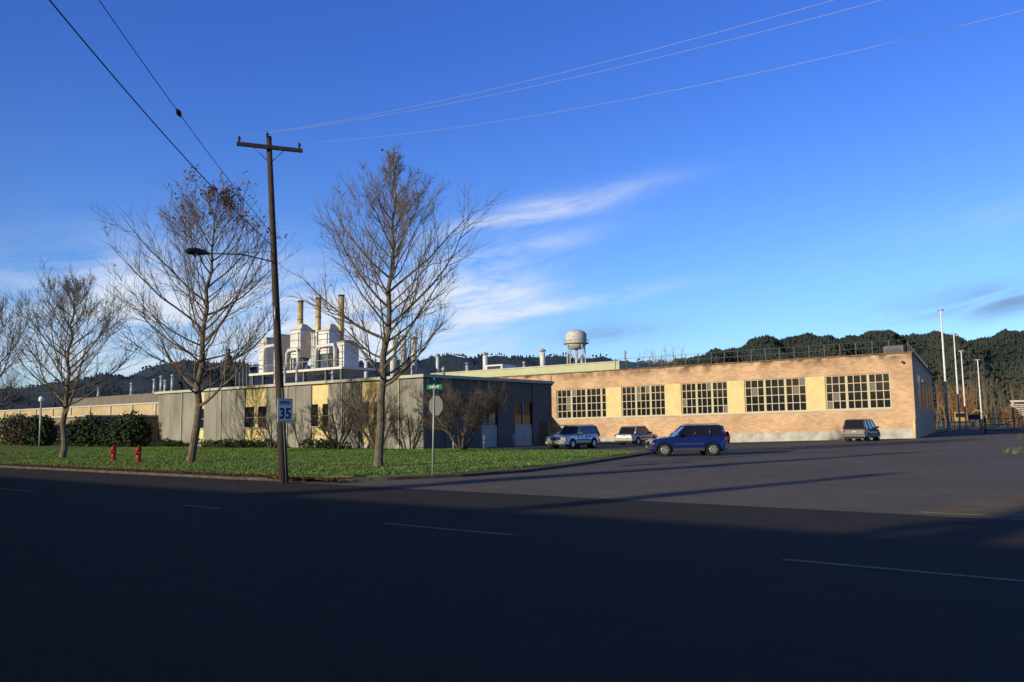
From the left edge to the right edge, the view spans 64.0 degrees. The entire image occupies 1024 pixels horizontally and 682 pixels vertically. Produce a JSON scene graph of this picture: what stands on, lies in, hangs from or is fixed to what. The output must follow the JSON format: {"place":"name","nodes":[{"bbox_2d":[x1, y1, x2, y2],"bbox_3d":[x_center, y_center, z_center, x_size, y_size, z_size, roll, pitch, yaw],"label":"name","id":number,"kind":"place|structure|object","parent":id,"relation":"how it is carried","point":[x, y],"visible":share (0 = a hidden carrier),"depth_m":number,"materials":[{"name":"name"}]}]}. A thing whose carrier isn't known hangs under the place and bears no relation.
{"place":"outdoors","nodes":[
{"label":"outdoors","id":0,"kind":"place"},
{"bbox_2d":[0,352,675,409],"bbox_3d":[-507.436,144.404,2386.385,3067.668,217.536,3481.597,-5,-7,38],"label":"mountain ridge","id":1,"kind":"structure","parent":0,"point":[142,381],"depth_m":2012.93,"materials":[{"name":"plant"}]},
{"bbox_2d":[0,467,1023,681],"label":"road","id":2,"kind":"structure","parent":0,"point":[108,577],"depth_m":8.77,"materials":[{"name":"asphalt"}]},
{"bbox_2d":[0,450,527,485],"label":"fallen leaves","id":3,"kind":"object","parent":2,"relation":"on","point":[230,473],"visible":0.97,"depth_m":33.86,"materials":[{"name":"brown plant"}]},
{"bbox_2d":[0,488,1023,581],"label":"road marking","id":4,"kind":"object","parent":2,"relation":"on","point":[783,559],"visible":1,"depth_m":9.89,"materials":[{"name":"white paint"}]},
{"bbox_2d":[0,0,1023,387],"label":"sky","id":5,"kind":"structure","parent":0,"point":[880,187],"materials":[{"name":"blue"}]},
{"bbox_2d":[234,429,1023,519],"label":"parking lot","id":6,"kind":"structure","parent":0,"point":[925,472],"depth_m":25.91,"materials":[{"name":"asphalt"}]},
{"bbox_2d":[199,443,371,447],"bbox_3d":[-19.320,8.777,67.915,24.600,0.700,0.185,-5,-7,38],"label":"bay base","id":7,"kind":"object","parent":6,"relation":"on","point":[364,445],"visible":0.09,"depth_m":61.42,"materials":[{"name":"concrete"}]},
{"bbox_2d":[199,380,378,442],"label":"cream infill","id":8,"kind":"object","parent":7,"relation":"on","point":[256,397],"visible":0.54,"depth_m":65.42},
{"bbox_2d":[200,402,376,427],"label":"glass","id":9,"kind":"object","parent":8,"relation":"attached to","point":[262,410],"visible":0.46,"depth_m":69.75,"materials":[{"name":"black"}]},
{"bbox_2d":[254,402,374,426],"bbox_3d":[-16.169,5.994,65.684,14.960,1.800,0.110,-5,-7,38],"label":"mullion","id":10,"kind":"object","parent":8,"relation":"attached to","point":[257,409],"visible":0.5,"depth_m":64.91},
{"bbox_2d":[298,438,339,448],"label":"shrubs","id":11,"kind":"object","parent":6,"relation":"on","point":[325,443],"visible":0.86,"depth_m":62.99,"materials":[{"name":"green plant"}]},
{"bbox_2d":[335,380,413,449],"bbox_3d":[-9.704,5.146,56.872,5.379,5.118,5.412,-5,-7,38],"label":"bare ornamental tree","id":12,"kind":"object","parent":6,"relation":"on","point":[392,416],"visible":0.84,"depth_m":56.70,"materials":[{"name":"brown plant"}]},
{"bbox_2d":[410,377,512,449],"bbox_3d":[-3.401,4.774,54.477,6.910,5.220,7.904,0,-6,-8],"label":"bare ornamental tree","id":13,"kind":"object","parent":6,"relation":"on","point":[477,416],"visible":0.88,"depth_m":53.92,"materials":[{"name":"brown plant"}]},
{"bbox_2d":[482,425,531,447],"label":"side infill","id":14,"kind":"object","parent":6,"relation":"on","point":[523,435],"visible":0.57,"depth_m":66.28,"materials":[{"name":"paint"}]},
{"bbox_2d":[481,403,530,424],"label":"side glass","id":15,"kind":"object","parent":14,"relation":"on","point":[526,412],"visible":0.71,"depth_m":66.94,"materials":[{"name":"black"}]},
{"bbox_2d":[488,403,523,424],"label":"side mullion","id":16,"kind":"object","parent":14,"relation":"on","point":[522,417],"visible":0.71,"depth_m":67.14,"materials":[{"name":"paint"}]},
{"bbox_2d":[545,424,599,448],"bbox_3d":[4.321,6.748,57.592,2.100,1.715,4.535,-5,-7,38],"label":"silver suv","id":17,"kind":"object","parent":6,"relation":"on","point":[572,436],"visible":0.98,"depth_m":57.00,"materials":[{"name":"grey paint"}]},
{"bbox_2d":[614,426,657,444],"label":"silver hatchback","id":18,"kind":"object","parent":6,"relation":"on","point":[634,435],"visible":0.82,"depth_m":67.79,"materials":[{"name":"grey paint"}]},
{"bbox_2d":[644,424,729,456],"bbox_3d":[9.131,5.166,42.583,4.280,1.695,2.040,-1,-6,0],"label":"blue suv","id":19,"kind":"object","parent":6,"relation":"on","point":[711,440],"visible":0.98,"depth_m":41.79,"materials":[{"name":"blue paint"}]},
{"bbox_2d":[382,484,1008,518],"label":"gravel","id":20,"kind":"structure","parent":6,"relation":"on","point":[683,498],"depth_m":18.25,"materials":[{"name":"gravel"}]},
{"bbox_2d":[843,419,880,441],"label":"bronze minivan","id":21,"kind":"object","parent":6,"relation":"on","point":[861,429],"visible":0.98,"depth_m":66.19,"materials":[{"name":"grey paint"}]},
{"bbox_2d":[913,419,916,437],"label":"corner bollard","id":22,"kind":"object","parent":6,"relation":"on","point":[914,428],"visible":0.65,"depth_m":73.50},
{"bbox_2d":[937,309,951,431],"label":"light pole","id":23,"kind":"object","parent":6,"relation":"on","point":[948,429],"visible":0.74,"depth_m":115.35,"materials":[{"name":"metal"}]},
{"bbox_2d":[951,333,962,430],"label":"light pole","id":24,"kind":"object","parent":6,"relation":"on","point":[959,428],"visible":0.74,"depth_m":119.99,"materials":[{"name":"metal"}]},
{"bbox_2d":[969,414,980,429],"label":"site notice board","id":25,"kind":"object","parent":6,"relation":"on","point":[975,417],"visible":1,"depth_m":113.93,"materials":[{"name":"blue"}]},
{"bbox_2d":[984,416,1023,433],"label":"gate","id":26,"kind":"structure","parent":6,"relation":"on","point":[1021,418],"depth_m":88.43,"materials":[{"name":"black metal"}]},
{"bbox_2d":[1003,434,1023,453],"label":"rough grass","id":27,"kind":"structure","parent":6,"relation":"on","point":[1007,451],"depth_m":40.67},
{"bbox_2d":[1010,400,1023,431],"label":"loading shelter","id":28,"kind":"object","parent":6,"relation":"on","point":[1013,414],"visible":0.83,"depth_m":95.78,"materials":[{"name":"paint"}]},
{"bbox_2d":[648,328,1023,421],"bbox_3d":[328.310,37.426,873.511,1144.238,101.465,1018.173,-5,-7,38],"label":"hill","id":29,"kind":"structure","parent":0,"point":[1000,355],"depth_m":693.86,"materials":[{"name":"plant"}]},
{"bbox_2d":[918,495,1023,516],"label":"dirt verge","id":30,"kind":"structure","parent":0,"point":[1010,506],"depth_m":15.90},
{"bbox_2d":[935,421,1023,430],"bbox_3d":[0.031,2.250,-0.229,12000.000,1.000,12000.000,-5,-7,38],"label":"ground","id":31,"kind":"structure","parent":0,"point":[987,427],"depth_m":177.85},
{"bbox_2d":[0,413,27,444],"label":"shrub","id":32,"kind":"object","parent":31,"relation":"on","point":[2,422],"visible":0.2,"depth_m":101.25,"materials":[{"name":"green plant"}]},
{"bbox_2d":[0,413,37,444],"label":"shrub","id":33,"kind":"object","parent":31,"relation":"on","point":[14,426],"visible":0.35,"depth_m":96.43,"materials":[{"name":"green plant"}]},
{"bbox_2d":[15,424,49,445],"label":"shrub","id":34,"kind":"object","parent":31,"relation":"on","point":[21,433],"visible":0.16,"depth_m":92.54,"materials":[{"name":"green plant"}]},
{"bbox_2d":[0,296,75,408],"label":"bare street tree","id":35,"kind":"object","parent":31,"relation":"on","point":[5,368],"visible":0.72,"depth_m":59.12,"materials":[{"name":"brown plant"}]},
{"bbox_2d":[38,396,43,446],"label":"lamp post","id":36,"kind":"object","parent":31,"relation":"on","point":[41,399],"visible":0.92,"depth_m":86.41,"materials":[{"name":"metal"}]},
{"bbox_2d":[24,413,58,445],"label":"shrub","id":37,"kind":"object","parent":31,"relation":"on","point":[49,430],"visible":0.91,"depth_m":89.96,"materials":[{"name":"green plant"}]},
{"bbox_2d":[0,393,158,437],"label":"factory hall","id":38,"kind":"structure","parent":31,"relation":"on","point":[147,404],"depth_m":128.98,"materials":[{"name":"paint"}]},
{"bbox_2d":[129,382,133,394],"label":"roof vent","id":39,"kind":"object","parent":38,"relation":"on","point":[131,388],"visible":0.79,"depth_m":134.45,"materials":[{"name":"metal"}]},
{"bbox_2d":[152,378,156,392],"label":"roof vent","id":40,"kind":"object","parent":38,"relation":"on","point":[154,380],"visible":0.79,"depth_m":128.18,"materials":[{"name":"metal"}]},
{"bbox_2d":[159,375,162,390],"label":"roof vent","id":41,"kind":"object","parent":38,"relation":"on","point":[161,383],"visible":0.76,"depth_m":127.02,"materials":[{"name":"metal"}]},
{"bbox_2d":[163,379,166,390],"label":"roof vent","id":42,"kind":"object","parent":38,"relation":"on","point":[165,384],"visible":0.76,"depth_m":124.32,"materials":[{"name":"metal"}]},
{"bbox_2d":[170,374,174,390],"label":"roof vent","id":43,"kind":"object","parent":38,"relation":"on","point":[172,382],"visible":0.82,"depth_m":123.15,"materials":[{"name":"metal"}]},
{"bbox_2d":[235,294,375,385],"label":"dust collector plant","id":44,"kind":"object","parent":38,"relation":"on","point":[302,344],"visible":0.81,"depth_m":111.67,"materials":[{"name":"paint"}]},
{"bbox_2d":[19,417,157,443],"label":"walls","id":45,"kind":"structure","parent":31,"relation":"on","point":[154,430],"depth_m":107.55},
{"bbox_2d":[38,415,157,417],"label":"roof edge","id":46,"kind":"object","parent":45,"relation":"on","point":[101,416],"visible":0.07,"depth_m":103.71,"materials":[{"name":"paint"}]},
{"bbox_2d":[57,410,153,446],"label":"hedge","id":47,"kind":"object","parent":31,"relation":"on","point":[129,430],"visible":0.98,"depth_m":80.19,"materials":[{"name":"green plant"}]},
{"bbox_2d":[154,437,184,446],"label":"shrubs","id":48,"kind":"object","parent":31,"relation":"on","point":[165,443],"visible":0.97,"depth_m":75.72,"materials":[{"name":"green plant"}]},
{"bbox_2d":[178,375,183,389],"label":"conifer tree","id":49,"kind":"object","parent":31,"relation":"on","point":[181,385],"visible":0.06,"depth_m":199.35,"materials":[{"name":"green plant"}]},
{"bbox_2d":[198,438,245,447],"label":"shrubs","id":50,"kind":"object","parent":31,"relation":"on","point":[227,442],"visible":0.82,"depth_m":70.78,"materials":[{"name":"green plant"}]},
{"bbox_2d":[220,348,234,386],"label":"conifer tree","id":51,"kind":"object","parent":31,"relation":"on","point":[228,375],"visible":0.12,"depth_m":193.97,"materials":[{"name":"green plant"}]},
{"bbox_2d":[184,132,302,482],"bbox_3d":[-8.529,-0.998,25.622,3.890,11.919,0.967,5,-8,-45],"label":"utility pole","id":52,"kind":"object","parent":31,"relation":"on","point":[281,426],"visible":0.98,"depth_m":26.33,"materials":[{"name":"brown wood"}]},
{"bbox_2d":[277,398,292,421],"bbox_3d":[-7.195,2.189,25.901,0.097,0.740,0.560,-5,-7,38],"label":"speed limit sign","id":53,"kind":"object","parent":52,"relation":"attached to","point":[285,409],"visible":1,"depth_m":25.87,"materials":[{"name":"white"}]},
{"bbox_2d":[49,0,1022,245],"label":"overhead wires","id":54,"kind":"object","parent":52,"relation":"attached to","point":[178,113],"visible":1,"depth_m":17.75,"materials":[{"name":"black metal"}]},
{"bbox_2d":[0,442,638,476],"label":"grass","id":55,"kind":"structure","parent":31,"relation":"on","point":[517,458],"depth_m":42.20,"materials":[{"name":"plant"}]},
{"bbox_2d":[0,256,165,457],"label":"bare street tree","id":56,"kind":"object","parent":55,"relation":"on","point":[68,365],"visible":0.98,"depth_m":49.85,"materials":[{"name":"brown plant"}]},
{"bbox_2d":[110,444,116,460],"bbox_3d":[-21.613,6.053,44.441,0.353,0.880,0.353,0,-6,-6],"label":"fire hydrant","id":57,"kind":"object","parent":55,"relation":"on","point":[113,452],"visible":0.95,"depth_m":44.34,"materials":[{"name":"metal"}]},
{"bbox_2d":[134,445,141,461],"bbox_3d":[-19.082,5.755,41.856,0.353,0.880,0.353,0,-6,-8],"label":"fire hydrant","id":58,"kind":"object","parent":55,"relation":"on","point":[138,452],"visible":0.93,"depth_m":41.75,"materials":[{"name":"metal"}]},
{"bbox_2d":[85,164,301,461],"bbox_3d":[-15.529,-1.513,41.355,10.017,15.375,9.891,-5,-7,38],"label":"bare street tree","id":59,"kind":"object","parent":55,"relation":"on","point":[199,403],"visible":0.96,"depth_m":41.59,"materials":[{"name":"brown plant"}]},
{"bbox_2d":[239,438,277,447],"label":"shrubs","id":60,"kind":"object","parent":55,"relation":"on","point":[257,443],"visible":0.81,"depth_m":67.87,"materials":[{"name":"green plant"}]},
{"bbox_2d":[240,403,295,448],"bbox_3d":[-18.817,6.653,63.875,4.495,3.774,4.042,-5,-7,38],"label":"bare ornamental tree","id":61,"kind":"object","parent":55,"relation":"on","point":[266,428],"visible":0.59,"depth_m":64.06,"materials":[{"name":"brown plant"}]},
{"bbox_2d":[158,377,425,448],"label":"panels","id":62,"kind":"object","parent":55,"relation":"on","point":[234,411],"visible":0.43,"depth_m":66.72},
{"bbox_2d":[200,425,376,428],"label":"sill","id":63,"kind":"structure","parent":62,"relation":"attached to","point":[310,427],"depth_m":65.28,"materials":[{"name":"paint"}]},
{"bbox_2d":[154,374,553,393],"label":"fascia","id":64,"kind":"structure","parent":62,"relation":"on","point":[388,377],"depth_m":64.63,"materials":[{"name":"paint"}]},
{"bbox_2d":[180,379,399,448],"bbox_3d":[-19.634,6.365,68.124,29.080,5.150,0.085,-5,-7,38],"label":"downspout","id":65,"kind":"object","parent":64,"relation":"attached to","point":[287,422],"visible":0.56,"depth_m":63.28,"materials":[{"name":"paint"}]},
{"bbox_2d":[159,374,541,391],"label":"roof","id":66,"kind":"structure","parent":64,"relation":"on","point":[369,377],"depth_m":64.74,"materials":[{"name":"metal"}]},
{"bbox_2d":[283,366,286,382],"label":"roof vent","id":67,"kind":"object","parent":66,"relation":"on","point":[285,371],"visible":0.63,"depth_m":82.28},
{"bbox_2d":[295,366,298,381],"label":"roof vent","id":68,"kind":"object","parent":66,"relation":"on","point":[296,373],"visible":0.69,"depth_m":77.94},
{"bbox_2d":[300,388,377,449],"bbox_3d":[-13.036,5.654,59.571,4.664,4.754,5.856,-5,-7,38],"label":"bare ornamental tree","id":69,"kind":"object","parent":55,"relation":"on","point":[328,429],"visible":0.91,"depth_m":59.59,"materials":[{"name":"brown plant"}]},
{"bbox_2d":[269,140,514,466],"bbox_3d":[-5.596,-1.516,34.700,9.163,13.714,8.312,-5,-7,38],"label":"bare street tree","id":70,"kind":"object","parent":55,"relation":"on","point":[383,380],"visible":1,"depth_m":34.13,"materials":[{"name":"brown plant"}]},
{"bbox_2d":[429,384,442,474],"bbox_3d":[-2.611,3.094,27.869,0.628,3.451,0.106,-5,-7,38],"label":"stop sign","id":71,"kind":"object","parent":55,"relation":"on","point":[435,405],"visible":0.85,"depth_m":27.93,"materials":[{"name":"metal"}]},
{"bbox_2d":[427,378,441,389],"bbox_3d":[-2.658,1.478,28.083,0.535,0.410,0.506,0,-6,-5],"label":"street name sign","id":72,"kind":"object","parent":71,"relation":"attached to","point":[436,383],"visible":1,"depth_m":28.04,"materials":[{"name":"teal"}]},
{"bbox_2d":[0,448,651,481],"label":"kerb","id":73,"kind":"structure","parent":31,"relation":"on","point":[518,470],"depth_m":30.19,"materials":[{"name":"concrete"}]},
{"bbox_2d":[426,377,549,448],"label":"side panels","id":74,"kind":"object","parent":31,"relation":"on","point":[540,407],"visible":0.44,"depth_m":64.54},
{"bbox_2d":[481,380,531,402],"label":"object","id":75,"kind":"object","parent":74,"relation":"in","point":[523,392],"visible":0.68,"depth_m":66.92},
{"bbox_2d":[540,421,546,444],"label":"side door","id":76,"kind":"structure","parent":74,"relation":"attached to","point":[543,431],"depth_m":69.03,"materials":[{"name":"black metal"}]},
{"bbox_2d":[549,384,551,435],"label":"back wall","id":77,"kind":"structure","parent":31,"relation":"on","point":[550,410],"depth_m":70.18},
{"bbox_2d":[563,329,588,363],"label":"water tower","id":78,"kind":"structure","parent":31,"relation":"on","point":[576,340],"depth_m":244.16,"materials":[{"name":"metal"}]},
{"bbox_2d":[597,429,918,444],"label":"foundation","id":79,"kind":"object","parent":31,"relation":"on","point":[833,435],"visible":0.07,"depth_m":80.20,"materials":[{"name":"concrete"}]},
{"bbox_2d":[501,353,916,437],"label":"walls","id":80,"kind":"structure","parent":79,"relation":"on","point":[901,414],"depth_m":82.93,"materials":[{"name":"beige brick"}]},
{"bbox_2d":[489,351,912,377],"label":"coping","id":81,"kind":"object","parent":80,"relation":"on","point":[713,364],"visible":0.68,"depth_m":85.87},
{"bbox_2d":[606,376,825,416],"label":"cream panels","id":82,"kind":"object","parent":80,"relation":"attached to","point":[816,392],"visible":1,"depth_m":84.83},
{"bbox_2d":[557,374,891,417],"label":"window frames","id":83,"kind":"structure","parent":80,"relation":"attached to","point":[785,396],"depth_m":86.04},
{"bbox_2d":[567,378,875,412],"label":"window blinds","id":84,"kind":"object","parent":83,"relation":"in","point":[802,382],"depth_m":83.52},
{"bbox_2d":[558,374,890,417],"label":"window glass","id":85,"kind":"object","parent":83,"relation":"in","point":[857,387],"visible":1,"depth_m":83.86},
{"bbox_2d":[557,373,891,418],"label":"window rails","id":86,"kind":"object","parent":83,"relation":"attached to","point":[745,396],"depth_m":83.73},
{"bbox_2d":[555,408,893,419],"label":"sill","id":87,"kind":"structure","parent":80,"relation":"attached to","point":[732,413],"depth_m":84.34,"materials":[{"name":"paint"}]},
{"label":"roof","id":88,"kind":"object","parent":80,"relation":"on","visible":0},
{"bbox_2d":[437,362,662,376],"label":"storey","id":89,"kind":"object","parent":88,"relation":"on","point":[559,369],"visible":0.07,"depth_m":101.55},
{"bbox_2d":[428,361,666,373],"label":"roof edge","id":90,"kind":"object","parent":89,"relation":"on","point":[550,366],"visible":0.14,"depth_m":102.29,"materials":[{"name":"paint"}]},
{"bbox_2d":[364,358,367,377],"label":"roof vent","id":91,"kind":"object","parent":90,"relation":"on","point":[365,366],"visible":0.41,"depth_m":135.26,"materials":[{"name":"metal"}]},
{"bbox_2d":[390,337,396,375],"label":"roof vent","id":92,"kind":"object","parent":90,"relation":"on","point":[392,365],"visible":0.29,"depth_m":128.41,"materials":[{"name":"metal"}]},
{"bbox_2d":[399,335,406,374],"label":"roof vent","id":93,"kind":"object","parent":90,"relation":"on","point":[403,341],"visible":0.19,"depth_m":127.18,"materials":[{"name":"metal"}]},
{"bbox_2d":[411,336,416,374],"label":"roof vent","id":94,"kind":"object","parent":90,"relation":"on","point":[414,370],"visible":0.28,"depth_m":125.66,"materials":[{"name":"metal"}]},
{"bbox_2d":[435,353,439,372],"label":"roof vent","id":95,"kind":"object","parent":90,"relation":"on","point":[437,363],"visible":0.67,"depth_m":122.70,"materials":[{"name":"metal"}]},
{"bbox_2d":[482,352,488,369],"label":"roof vent","id":96,"kind":"object","parent":90,"relation":"on","point":[485,358],"visible":0.66,"depth_m":116.93,"materials":[{"name":"metal"}]},
{"bbox_2d":[486,364,515,369],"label":"rooftop hvac unit","id":97,"kind":"object","parent":90,"relation":"on","point":[498,366],"visible":0.54,"depth_m":113.55,"materials":[{"name":"paint"}]},
{"bbox_2d":[539,349,545,365],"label":"roof vent","id":98,"kind":"object","parent":90,"relation":"on","point":[542,356],"visible":0.66,"depth_m":110.75,"materials":[{"name":"metal"}]},
{"bbox_2d":[615,339,927,368],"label":"railing","id":99,"kind":"object","parent":88,"relation":"on","point":[925,364],"visible":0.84,"depth_m":85.30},
{"bbox_2d":[623,339,922,363],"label":"railing bars","id":100,"kind":"object","parent":99,"relation":"attached to","point":[773,348],"visible":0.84,"depth_m":83.17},
{"bbox_2d":[883,345,907,352],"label":"rooftop hvac unit","id":101,"kind":"object","parent":88,"relation":"on","point":[897,348],"visible":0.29,"depth_m":80.13,"materials":[{"name":"black metal"}]},
{"bbox_2d":[639,343,1023,425],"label":"distant bare trees","id":102,"kind":"object","parent":31,"relation":"on","point":[970,387],"visible":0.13,"depth_m":226.52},
{"bbox_2d":[912,353,934,437],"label":"side wall","id":103,"kind":"structure","parent":31,"relation":"on","point":[925,422],"depth_m":86.65,"materials":[{"name":"beige brick"}]},
{"bbox_2d":[913,352,931,374],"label":"side coping","id":104,"kind":"object","parent":103,"relation":"on","point":[915,355],"visible":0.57,"depth_m":89.08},
{"bbox_2d":[917,375,932,409],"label":"side windows","id":105,"kind":"structure","parent":103,"relation":"attached to","point":[919,392],"depth_m":89.22,"materials":[{"name":"grey glass"}]},
{"bbox_2d":[958,350,968,428],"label":"light pole","id":106,"kind":"object","parent":31,"relation":"on","point":[961,351],"visible":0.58,"depth_m":125.69,"materials":[{"name":"metal"}]},
{"bbox_2d":[950,409,987,426],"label":"yard excavator","id":107,"kind":"object","parent":31,"relation":"on","point":[962,419],"visible":0.78,"depth_m":162.73,"materials":[{"name":"yellow"}]},
{"bbox_2d":[934,413,1023,430],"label":"chain link fence","id":108,"kind":"object","parent":31,"relation":"on","point":[1006,421],"visible":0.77,"depth_m":114.45,"materials":[{"name":"metal"}]},
{"bbox_2d":[935,382,1023,428],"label":"autumn thicket","id":109,"kind":"object","parent":31,"relation":"on","point":[955,405],"visible":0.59,"depth_m":177.85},
{"bbox_2d":[975,359,983,428],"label":"light pole","id":110,"kind":"object","parent":31,"relation":"on","point":[982,426],"visible":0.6,"depth_m":131.29,"materials":[{"name":"metal"}]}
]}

